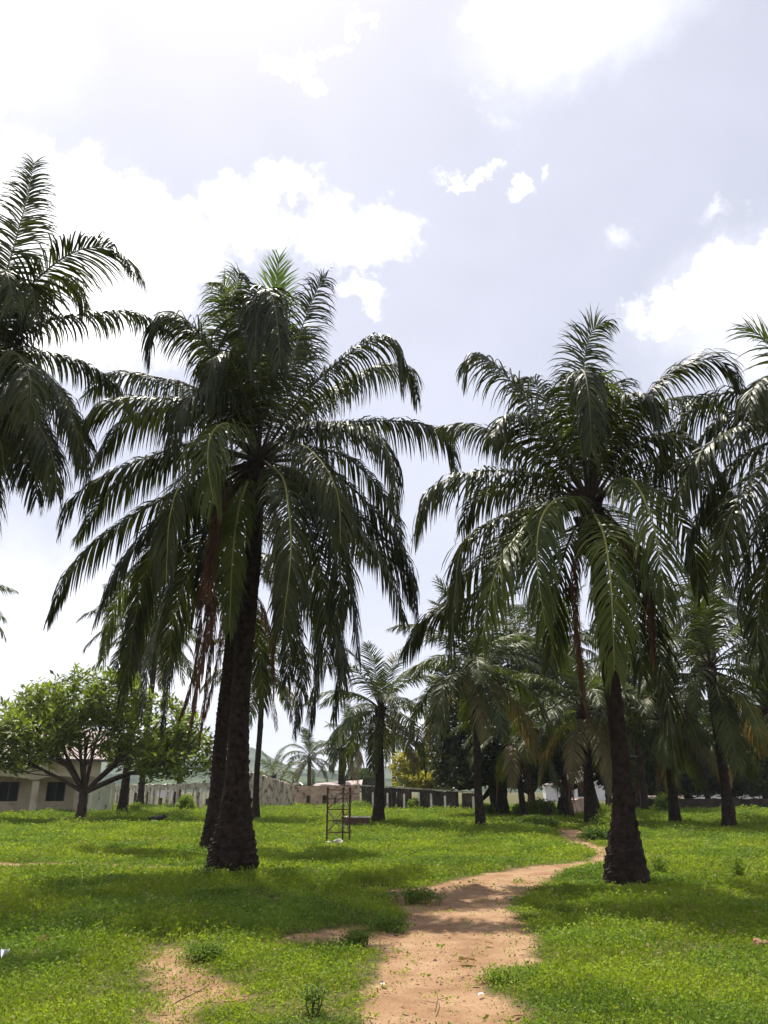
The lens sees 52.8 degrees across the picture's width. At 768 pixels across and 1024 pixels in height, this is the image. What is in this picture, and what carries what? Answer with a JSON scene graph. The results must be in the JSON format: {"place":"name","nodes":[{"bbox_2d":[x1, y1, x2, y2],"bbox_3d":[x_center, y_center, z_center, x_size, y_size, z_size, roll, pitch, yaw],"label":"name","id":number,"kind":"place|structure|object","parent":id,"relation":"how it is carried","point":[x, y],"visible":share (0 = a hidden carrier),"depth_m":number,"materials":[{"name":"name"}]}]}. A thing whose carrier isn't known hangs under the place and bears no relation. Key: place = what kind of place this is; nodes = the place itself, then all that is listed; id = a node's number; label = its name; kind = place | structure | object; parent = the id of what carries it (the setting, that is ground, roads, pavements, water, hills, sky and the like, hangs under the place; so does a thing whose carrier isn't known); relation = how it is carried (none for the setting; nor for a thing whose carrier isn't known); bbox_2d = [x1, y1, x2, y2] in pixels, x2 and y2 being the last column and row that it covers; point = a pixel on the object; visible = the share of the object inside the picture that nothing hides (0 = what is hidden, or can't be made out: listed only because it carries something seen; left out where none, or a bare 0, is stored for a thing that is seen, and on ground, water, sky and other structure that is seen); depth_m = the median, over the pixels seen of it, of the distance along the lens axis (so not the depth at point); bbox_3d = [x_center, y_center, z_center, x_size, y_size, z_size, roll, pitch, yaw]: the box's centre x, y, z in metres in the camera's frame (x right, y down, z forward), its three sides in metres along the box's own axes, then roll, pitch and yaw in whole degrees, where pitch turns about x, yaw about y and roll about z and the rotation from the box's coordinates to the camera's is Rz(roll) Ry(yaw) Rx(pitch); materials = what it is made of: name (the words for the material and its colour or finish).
{"place":"outdoors","nodes":[
{"label":"outdoors","id":0,"kind":"place"},
{"bbox_2d":[100,739,522,777],"bbox_3d":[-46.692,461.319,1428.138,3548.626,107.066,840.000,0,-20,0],"label":"hills","id":1,"kind":"structure","parent":0,"point":[387,774],"depth_m":1260.18,"materials":[{"name":"green plant"}]},
{"bbox_2d":[99,770,542,791],"bbox_3d":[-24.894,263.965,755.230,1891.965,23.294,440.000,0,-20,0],"label":"foothills","id":2,"kind":"structure","parent":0,"point":[320,778],"depth_m":636.47,"materials":[{"name":"green plant"}]},
{"bbox_2d":[0,831,741,1023],"bbox_3d":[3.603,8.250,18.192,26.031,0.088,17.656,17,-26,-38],"label":"path","id":3,"kind":"structure","parent":0,"point":[471,1007],"depth_m":8.11,"materials":[{"name":"brown soil"}]},
{"bbox_2d":[174,984,209,1004],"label":"twig","id":4,"kind":"object","parent":3,"relation":"on","point":[190,995],"visible":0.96,"depth_m":6.17,"materials":[{"name":"brown wood"}]},
{"bbox_2d":[366,915,415,935],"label":"weed clump","id":5,"kind":"object","parent":3,"relation":"on","point":[393,924],"visible":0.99,"depth_m":9.47,"materials":[{"name":"green plant"}]},
{"bbox_2d":[376,886,449,905],"bbox_3d":[0.489,5.835,11.781,0.955,0.268,1.040,15,-25,-36],"label":"weed clump","id":6,"kind":"object","parent":3,"relation":"on","point":[415,895],"visible":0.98,"depth_m":11.67,"materials":[{"name":"green plant"}]},
{"bbox_2d":[428,994,447,1011],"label":"twig","id":7,"kind":"object","parent":3,"relation":"on","point":[437,1002],"visible":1,"depth_m":6.08,"materials":[{"name":"brown wood"}]},
{"bbox_2d":[459,956,474,959],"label":"dry leaf","id":8,"kind":"object","parent":3,"relation":"on","point":[467,957],"visible":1,"depth_m":7.63,"materials":[{"name":"brown plant"}]},
{"bbox_2d":[0,792,767,1023],"bbox_3d":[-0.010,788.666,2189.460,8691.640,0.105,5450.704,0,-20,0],"label":"ground","id":9,"kind":"structure","parent":0,"point":[512,798],"depth_m":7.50,"materials":[{"name":"green plant"}]},
{"bbox_2d":[0,948,9,957],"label":"paper scrap","id":10,"kind":"object","parent":9,"relation":"on","point":[4,952],"visible":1,"depth_m":7.59,"materials":[{"name":"white paper"}]},
{"bbox_2d":[0,584,17,641],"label":"oil palm","id":11,"kind":"object","parent":9,"relation":"on","point":[8,589],"visible":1,"depth_m":45.41,"materials":[{"name":"green plant"}]},
{"bbox_2d":[38,935,50,941],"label":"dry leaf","id":12,"kind":"object","parent":9,"relation":"on","point":[44,937],"visible":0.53,"depth_m":8.36,"materials":[{"name":"brown plant"}]},
{"bbox_2d":[0,728,108,812],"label":"building","id":13,"kind":"structure","parent":9,"relation":"on","point":[29,791],"depth_m":55.09,"materials":[{"name":"beige paint"}]},
{"bbox_2d":[0,782,19,800],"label":"window","id":14,"kind":"structure","parent":13,"relation":"in","point":[9,791],"depth_m":54.73,"materials":[{"name":"black glass"}]},
{"bbox_2d":[45,782,65,800],"bbox_3d":[-23.734,20.209,55.930,1.276,1.300,0.082,9,-22,-23],"label":"window","id":15,"kind":"structure","parent":13,"relation":"in","point":[55,791],"depth_m":55.93,"materials":[{"name":"black glass"}]},
{"bbox_2d":[0,152,175,537],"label":"oil palm","id":16,"kind":"object","parent":9,"relation":"on","point":[25,400],"visible":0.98,"depth_m":16.62,"materials":[{"name":"green plant"}]},
{"bbox_2d":[87,782,114,811],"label":"garden wall","id":17,"kind":"structure","parent":9,"relation":"on","point":[99,799],"depth_m":54.48,"materials":[{"name":"paint"}]},
{"bbox_2d":[0,662,213,817],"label":"broadleaf tree","id":18,"kind":"object","parent":9,"relation":"on","point":[45,710],"visible":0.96,"depth_m":41.90,"materials":[{"name":"green plant"}]},
{"bbox_2d":[126,801,147,811],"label":"bush","id":19,"kind":"object","parent":9,"relation":"on","point":[135,806],"visible":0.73,"depth_m":52.52,"materials":[{"name":"green plant"}]},
{"bbox_2d":[75,563,206,811],"bbox_3d":[-17.452,12.285,55.643,9.142,17.966,8.868,0,-20,0],"label":"oil palm","id":20,"kind":"object","parent":9,"relation":"on","point":[123,795],"visible":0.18,"depth_m":55.83,"materials":[{"name":"green plant"}]},
{"bbox_2d":[97,599,200,805],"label":"oil palm","id":21,"kind":"object","parent":9,"relation":"on","point":[141,786],"visible":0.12,"depth_m":76.20,"materials":[{"name":"green plant"}]},
{"bbox_2d":[148,814,166,821],"bbox_3d":[-11.105,15.053,37.886,0.971,0.466,0.337,0,-20,0],"label":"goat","id":22,"kind":"object","parent":9,"relation":"on","point":[162,817],"visible":0.45,"depth_m":37.84},
{"bbox_2d":[110,782,209,807],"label":"slatted wall","id":23,"kind":"structure","parent":9,"relation":"on","point":[170,787],"depth_m":71.72,"materials":[{"name":"concrete"}]},
{"bbox_2d":[157,784,175,796],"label":"house","id":24,"kind":"structure","parent":9,"relation":"on","point":[162,793],"depth_m":188.42,"materials":[{"name":"white paint"}]},
{"bbox_2d":[166,722,201,801],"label":"tree","id":25,"kind":"object","parent":9,"relation":"on","point":[178,782],"visible":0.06,"depth_m":79.48,"materials":[{"name":"green plant"}]},
{"bbox_2d":[174,794,197,809],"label":"bush","id":26,"kind":"object","parent":9,"relation":"on","point":[185,801],"visible":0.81,"depth_m":57.17,"materials":[{"name":"green plant"}]},
{"bbox_2d":[165,936,237,964],"bbox_3d":[-1.767,4.413,7.794,0.619,0.248,0.662,-10,-22,26],"label":"weed clump","id":27,"kind":"object","parent":9,"relation":"on","point":[205,950],"visible":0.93,"depth_m":7.73,"materials":[{"name":"green plant"}]},
{"bbox_2d":[186,863,265,876],"bbox_3d":[-3.089,6.883,14.839,1.546,0.307,1.590,0,-20,0],"label":"weed clump","id":28,"kind":"object","parent":9,"relation":"on","point":[201,870],"visible":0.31,"depth_m":14.64,"materials":[{"name":"green plant"}]},
{"bbox_2d":[97,450,355,847],"bbox_3d":[-5.119,3.603,24.450,8.582,13.204,4.844,0,-20,0],"label":"oil palm","id":29,"kind":"object","parent":9,"relation":"on","point":[219,751],"visible":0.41,"depth_m":23.86,"materials":[{"name":"green plant"}]},
{"bbox_2d":[43,247,461,874],"bbox_3d":[-3.123,-0.009,18.405,10.257,15.917,7.939,0,-20,0],"label":"oil palm","id":30,"kind":"object","parent":9,"relation":"on","point":[265,339],"visible":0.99,"depth_m":17.24,"materials":[{"name":"green plant"}]},
{"bbox_2d":[200,615,316,817],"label":"oil palm","id":31,"kind":"object","parent":9,"relation":"on","point":[287,698],"visible":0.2,"depth_m":45.12,"materials":[{"name":"green plant"}]},
{"bbox_2d":[249,772,294,806],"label":"ruined wall","id":32,"kind":"structure","parent":9,"relation":"on","point":[274,791],"depth_m":68.35,"materials":[{"name":"paint"}]},
{"bbox_2d":[266,805,292,809],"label":"weed clump","id":33,"kind":"object","parent":9,"relation":"on","point":[275,807],"visible":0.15,"depth_m":56.84,"materials":[{"name":"green plant"}]},
{"bbox_2d":[254,746,306,785],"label":"oil palm","id":34,"kind":"object","parent":9,"relation":"on","point":[272,773],"visible":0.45,"depth_m":90.15,"materials":[{"name":"green plant"}]},
{"bbox_2d":[280,726,335,785],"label":"oil palm","id":35,"kind":"object","parent":9,"relation":"on","point":[308,757],"visible":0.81,"depth_m":99.86,"materials":[{"name":"green plant"}]},
{"bbox_2d":[289,977,339,1016],"bbox_3d":[-0.530,3.683,5.832,0.365,0.280,0.388,5,-20,-14],"label":"weed clump","id":36,"kind":"object","parent":9,"relation":"on","point":[313,996],"visible":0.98,"depth_m":5.84,"materials":[{"name":"green plant"}]},
{"bbox_2d":[294,785,359,804],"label":"boundary wall","id":37,"kind":"structure","parent":9,"relation":"on","point":[313,795],"depth_m":76.70,"materials":[{"name":"pink paint"}]},
{"bbox_2d":[313,780,362,786],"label":"shed","id":38,"kind":"structure","parent":9,"relation":"on","point":[350,783],"depth_m":83.81,"materials":[{"name":"white metal"}]},
{"bbox_2d":[333,838,342,843],"bbox_3d":[-1.382,10.077,23.622,0.352,0.206,0.275,0,-20,0],"label":"stone","id":39,"kind":"object","parent":9,"relation":"on","point":[338,840],"visible":0.43,"depth_m":23.57,"materials":[{"name":"white stone"}]},
{"bbox_2d":[311,722,368,785],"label":"oil palm","id":40,"kind":"object","parent":9,"relation":"on","point":[341,777],"visible":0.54,"depth_m":83.10,"materials":[{"name":"green plant"}]},
{"bbox_2d":[326,787,358,839],"bbox_3d":[-1.368,9.951,25.384,0.665,1.743,0.909,-15,-24,35],"label":"lattice frame","id":41,"kind":"object","parent":9,"relation":"on","point":[342,811],"visible":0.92,"depth_m":25.38,"materials":[{"name":"metal"}]},
{"bbox_2d":[321,702,370,780],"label":"oil palm","id":42,"kind":"object","parent":9,"relation":"on","point":[358,762],"visible":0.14,"depth_m":93.61,"materials":[{"name":"green plant"}]},
{"bbox_2d":[333,800,371,807],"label":"weed clump","id":43,"kind":"object","parent":9,"relation":"on","point":[359,803],"visible":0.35,"depth_m":64.26,"materials":[{"name":"green plant"}]},
{"bbox_2d":[331,925,378,947],"bbox_3d":[-0.329,4.738,8.632,0.548,0.241,0.478,0,-20,0],"label":"weed clump","id":44,"kind":"object","parent":9,"relation":"on","point":[356,936],"visible":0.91,"depth_m":8.59,"materials":[{"name":"green plant"}]},
{"bbox_2d":[344,816,370,825],"bbox_3d":[-1.229,14.144,35.318,1.238,0.472,1.100,0,-20,0],"label":"brick tank","id":45,"kind":"object","parent":9,"relation":"on","point":[360,819],"visible":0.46,"depth_m":34.86,"materials":[{"name":"brick"}]},
{"bbox_2d":[346,767,375,792],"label":"tree","id":46,"kind":"object","parent":9,"relation":"on","point":[367,779],"visible":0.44,"depth_m":112.43,"materials":[{"name":"green plant"}]},
{"bbox_2d":[303,640,450,822],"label":"oil palm","id":47,"kind":"object","parent":9,"relation":"on","point":[378,742],"visible":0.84,"depth_m":38.39,"materials":[{"name":"green plant"}]},
{"bbox_2d":[367,705,422,804],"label":"oil palm","id":48,"kind":"object","parent":9,"relation":"on","point":[397,746],"visible":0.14,"depth_m":87.59,"materials":[{"name":"green plant"}]},
{"bbox_2d":[406,797,423,809],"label":"weed clump","id":49,"kind":"object","parent":9,"relation":"on","point":[413,802],"visible":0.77,"depth_m":61.50,"materials":[{"name":"green plant"}]},
{"bbox_2d":[362,785,474,808],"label":"dark wall","id":50,"kind":"structure","parent":9,"relation":"on","point":[437,798],"depth_m":61.43,"materials":[{"name":"concrete"}]},
{"bbox_2d":[387,744,464,791],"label":"yellow bush","id":51,"kind":"object","parent":9,"relation":"on","point":[404,777],"visible":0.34,"depth_m":68.08,"materials":[{"name":"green plant"}]},
{"bbox_2d":[412,678,459,791],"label":"oil palm","id":52,"kind":"object","parent":9,"relation":"on","point":[428,727],"visible":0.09,"depth_m":71.43,"materials":[{"name":"green plant"}]},
{"bbox_2d":[384,576,575,826],"bbox_3d":[3.807,8.321,34.356,8.004,11.029,7.480,10,-22,-25],"label":"oil palm","id":53,"kind":"object","parent":9,"relation":"on","point":[475,690],"visible":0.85,"depth_m":33.92,"materials":[{"name":"green plant"}]},
{"bbox_2d":[474,802,502,814],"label":"weed clump","id":54,"kind":"object","parent":9,"relation":"on","point":[488,808],"visible":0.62,"depth_m":47.44,"materials":[{"name":"green plant"}]},
{"bbox_2d":[464,961,534,990],"bbox_3d":[1.057,4.082,6.818,0.664,0.199,0.605,13,-24,-32],"label":"weed clump","id":55,"kind":"object","parent":9,"relation":"on","point":[508,973],"visible":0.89,"depth_m":6.80,"materials":[{"name":"green plant"}]},
{"bbox_2d":[424,624,579,815],"bbox_3d":[7.932,13.264,49.770,10.963,12.483,8.878,0,-20,0],"label":"shade tree","id":56,"kind":"object","parent":9,"relation":"on","point":[455,761],"visible":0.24,"depth_m":48.39,"materials":[{"name":"green plant"}]},
{"bbox_2d":[448,668,575,816],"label":"oil palm","id":57,"kind":"object","parent":9,"relation":"on","point":[517,743],"visible":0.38,"depth_m":41.72,"materials":[{"name":"green plant"}]},
{"bbox_2d":[460,592,566,801],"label":"oil palm","id":58,"kind":"object","parent":9,"relation":"on","point":[521,628],"visible":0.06,"depth_m":65.49,"materials":[{"name":"green plant"}]},
{"bbox_2d":[508,800,532,814],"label":"weed clump","id":59,"kind":"object","parent":9,"relation":"on","point":[515,809],"visible":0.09,"depth_m":47.71,"materials":[{"name":"green plant"}]},
{"bbox_2d":[505,814,560,826],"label":"weed clump","id":60,"kind":"object","parent":9,"relation":"on","point":[539,819],"visible":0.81,"depth_m":34.38,"materials":[{"name":"green plant"}]},
{"bbox_2d":[526,797,558,815],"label":"weed clump","id":61,"kind":"object","parent":9,"relation":"on","point":[537,808],"visible":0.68,"depth_m":44.99,"materials":[{"name":"green plant"}]},
{"bbox_2d":[544,805,551,817],"bbox_3d":[7.980,14.707,37.430,0.384,0.968,0.334,0,-20,0],"label":"tree stump","id":62,"kind":"object","parent":9,"relation":"on","point":[547,811],"visible":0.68,"depth_m":37.47,"materials":[{"name":"brown wood"}]},
{"bbox_2d":[542,783,559,801],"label":"house","id":63,"kind":"structure","parent":9,"relation":"on","point":[549,792],"depth_m":113.33,"materials":[{"name":"white paint"}]},
{"bbox_2d":[507,585,616,811],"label":"oil palm","id":64,"kind":"object","parent":9,"relation":"on","point":[584,638],"visible":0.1,"depth_m":57.24,"materials":[{"name":"green plant"}]},
{"bbox_2d":[557,797,566,815],"bbox_3d":[9.980,16.578,43.083,0.630,1.315,0.554,0,-20,0],"label":"tree stump","id":65,"kind":"object","parent":9,"relation":"on","point":[561,805],"visible":0.73,"depth_m":43.01,"materials":[{"name":"brown wood"}]},
{"bbox_2d":[398,306,748,886],"bbox_3d":[4.110,0.990,16.475,7.637,12.732,7.396,-8,-21,21],"label":"oil palm","id":66,"kind":"object","parent":9,"relation":"on","point":[531,527],"visible":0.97,"depth_m":15.29,"materials":[{"name":"green plant"}]},
{"bbox_2d":[515,697,637,817],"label":"shade tree","id":67,"kind":"object","parent":9,"relation":"on","point":[559,767],"visible":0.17,"depth_m":44.21,"materials":[{"name":"green plant"}]},
{"bbox_2d":[571,787,583,796],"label":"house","id":68,"kind":"structure","parent":9,"relation":"on","point":[580,793],"depth_m":84.58,"materials":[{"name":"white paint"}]},
{"bbox_2d":[577,787,583,796],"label":"window","id":69,"kind":"structure","parent":68,"relation":"in","point":[580,792],"depth_m":84.58,"materials":[{"name":"grey glass"}]},
{"bbox_2d":[572,798,583,812],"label":"brick wall","id":70,"kind":"structure","parent":9,"relation":"on","point":[578,805],"depth_m":50.80,"materials":[{"name":"pink paint"}]},
{"bbox_2d":[495,628,668,821],"bbox_3d":[9.640,10.375,37.647,8.638,9.400,8.065,0,-20,0],"label":"oil palm","id":71,"kind":"object","parent":9,"relation":"on","point":[582,733],"visible":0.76,"depth_m":37.06,"materials":[{"name":"green plant"}]},
{"bbox_2d":[566,772,611,799],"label":"house","id":72,"kind":"structure","parent":9,"relation":"on","point":[600,792],"depth_m":126.92,"materials":[{"name":"white paint"}]},
{"bbox_2d":[573,826,608,841],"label":"weed clump","id":73,"kind":"object","parent":9,"relation":"on","point":[596,833],"visible":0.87,"depth_m":25.85,"materials":[{"name":"green plant"}]},
{"bbox_2d":[576,688,637,805],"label":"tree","id":74,"kind":"object","parent":9,"relation":"on","point":[606,799],"depth_m":69.34,"materials":[{"name":"green plant"}]},
{"bbox_2d":[587,808,639,827],"bbox_3d":[9.647,12.980,32.664,2.370,0.928,2.211,0,-20,0],"label":"weed clump","id":75,"kind":"object","parent":9,"relation":"on","point":[604,819],"visible":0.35,"depth_m":32.50,"materials":[{"name":"green plant"}]},
{"bbox_2d":[599,868,660,884],"bbox_3d":[4.454,6.510,13.854,1.150,0.359,1.384,0,-20,0],"label":"weed clump","id":76,"kind":"object","parent":9,"relation":"on","point":[652,874],"visible":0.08,"depth_m":13.85,"materials":[{"name":"green plant"}]},
{"bbox_2d":[586,623,692,809],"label":"oil palm","id":77,"kind":"object","parent":9,"relation":"on","point":[644,802],"visible":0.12,"depth_m":58.73,"materials":[{"name":"green plant"}]},
{"bbox_2d":[611,793,679,798],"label":"house","id":78,"kind":"structure","parent":9,"relation":"on","point":[650,797],"depth_m":93.80,"materials":[{"name":"white paint"}]},
{"bbox_2d":[625,715,688,808],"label":"tree","id":79,"kind":"object","parent":9,"relation":"on","point":[652,787],"visible":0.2,"depth_m":61.30,"materials":[{"name":"green plant"}]},
{"bbox_2d":[648,852,669,875],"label":"weed clump","id":80,"kind":"object","parent":9,"relation":"on","point":[659,867],"visible":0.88,"depth_m":15.26,"materials":[{"name":"green plant"}]},
{"bbox_2d":[588,639,742,822],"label":"oil palm","id":81,"kind":"object","parent":9,"relation":"on","point":[674,814],"visible":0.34,"depth_m":36.51,"materials":[{"name":"green plant"}]},
{"bbox_2d":[652,791,680,809],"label":"bush","id":82,"kind":"object","parent":9,"relation":"on","point":[661,802],"visible":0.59,"depth_m":54.77,"materials":[{"name":"green plant"}]},
{"bbox_2d":[608,798,767,808],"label":"boundary wall","id":83,"kind":"structure","parent":9,"relation":"on","point":[716,802],"depth_m":61.04,"materials":[{"name":"grey concrete"}]},
{"bbox_2d":[651,710,733,798],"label":"tree","id":84,"kind":"object","parent":9,"relation":"on","point":[688,788],"visible":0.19,"depth_m":64.87,"materials":[{"name":"green plant"}]},
{"bbox_2d":[626,553,767,828],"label":"oil palm","id":85,"kind":"object","parent":9,"relation":"on","point":[705,671],"visible":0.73,"depth_m":33.71,"materials":[{"name":"green plant"}]},
{"bbox_2d":[632,528,761,814],"bbox_3d":[19.865,9.396,46.420,8.512,17.168,8.518,10,-22,-26],"label":"oil palm","id":86,"kind":"object","parent":9,"relation":"on","point":[686,591],"visible":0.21,"depth_m":47.60,"materials":[{"name":"green plant"}]},
{"bbox_2d":[652,311,767,685],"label":"oil palm","id":87,"kind":"object","parent":9,"relation":"on","point":[754,411],"visible":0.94,"depth_m":14.10,"materials":[{"name":"green plant"}]},
{"bbox_2d":[680,696,741,798],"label":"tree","id":88,"kind":"object","parent":9,"relation":"on","point":[707,797],"depth_m":73.12,"materials":[{"name":"green plant"}]},
{"bbox_2d":[685,620,767,792],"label":"oil palm","id":89,"kind":"object","parent":9,"relation":"on","point":[753,765],"visible":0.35,"depth_m":37.91,"materials":[{"name":"green plant"}]},
{"bbox_2d":[693,794,761,798],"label":"house","id":90,"kind":"structure","parent":9,"relation":"on","point":[718,797],"depth_m":89.17,"materials":[{"name":"white paint"}]},
{"bbox_2d":[697,705,762,798],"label":"tree","id":91,"kind":"object","parent":9,"relation":"on","point":[734,792],"visible":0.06,"depth_m":67.47,"materials":[{"name":"green plant"}]},
{"bbox_2d":[703,809,766,815],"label":"weed clump","id":92,"kind":"object","parent":9,"relation":"on","point":[741,812],"visible":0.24,"depth_m":44.91,"materials":[{"name":"green plant"}]},
{"bbox_2d":[726,853,752,876],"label":"weed clump","id":93,"kind":"object","parent":9,"relation":"on","point":[737,867],"visible":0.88,"depth_m":14.44,"materials":[{"name":"green plant"}]},
{"bbox_2d":[731,700,767,798],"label":"tree","id":94,"kind":"object","parent":9,"relation":"on","point":[749,788],"visible":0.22,"depth_m":63.52,"materials":[{"name":"green plant"}]},
{"bbox_2d":[752,938,767,947],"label":"soil clod","id":95,"kind":"object","parent":9,"relation":"on","point":[756,940],"visible":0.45,"depth_m":8.20,"materials":[{"name":"brown soil"}]},
{"bbox_2d":[0,0,767,770],"label":"sky","id":96,"kind":"structure","parent":0,"point":[470,176],"materials":[{"name":"white"}]}
]}

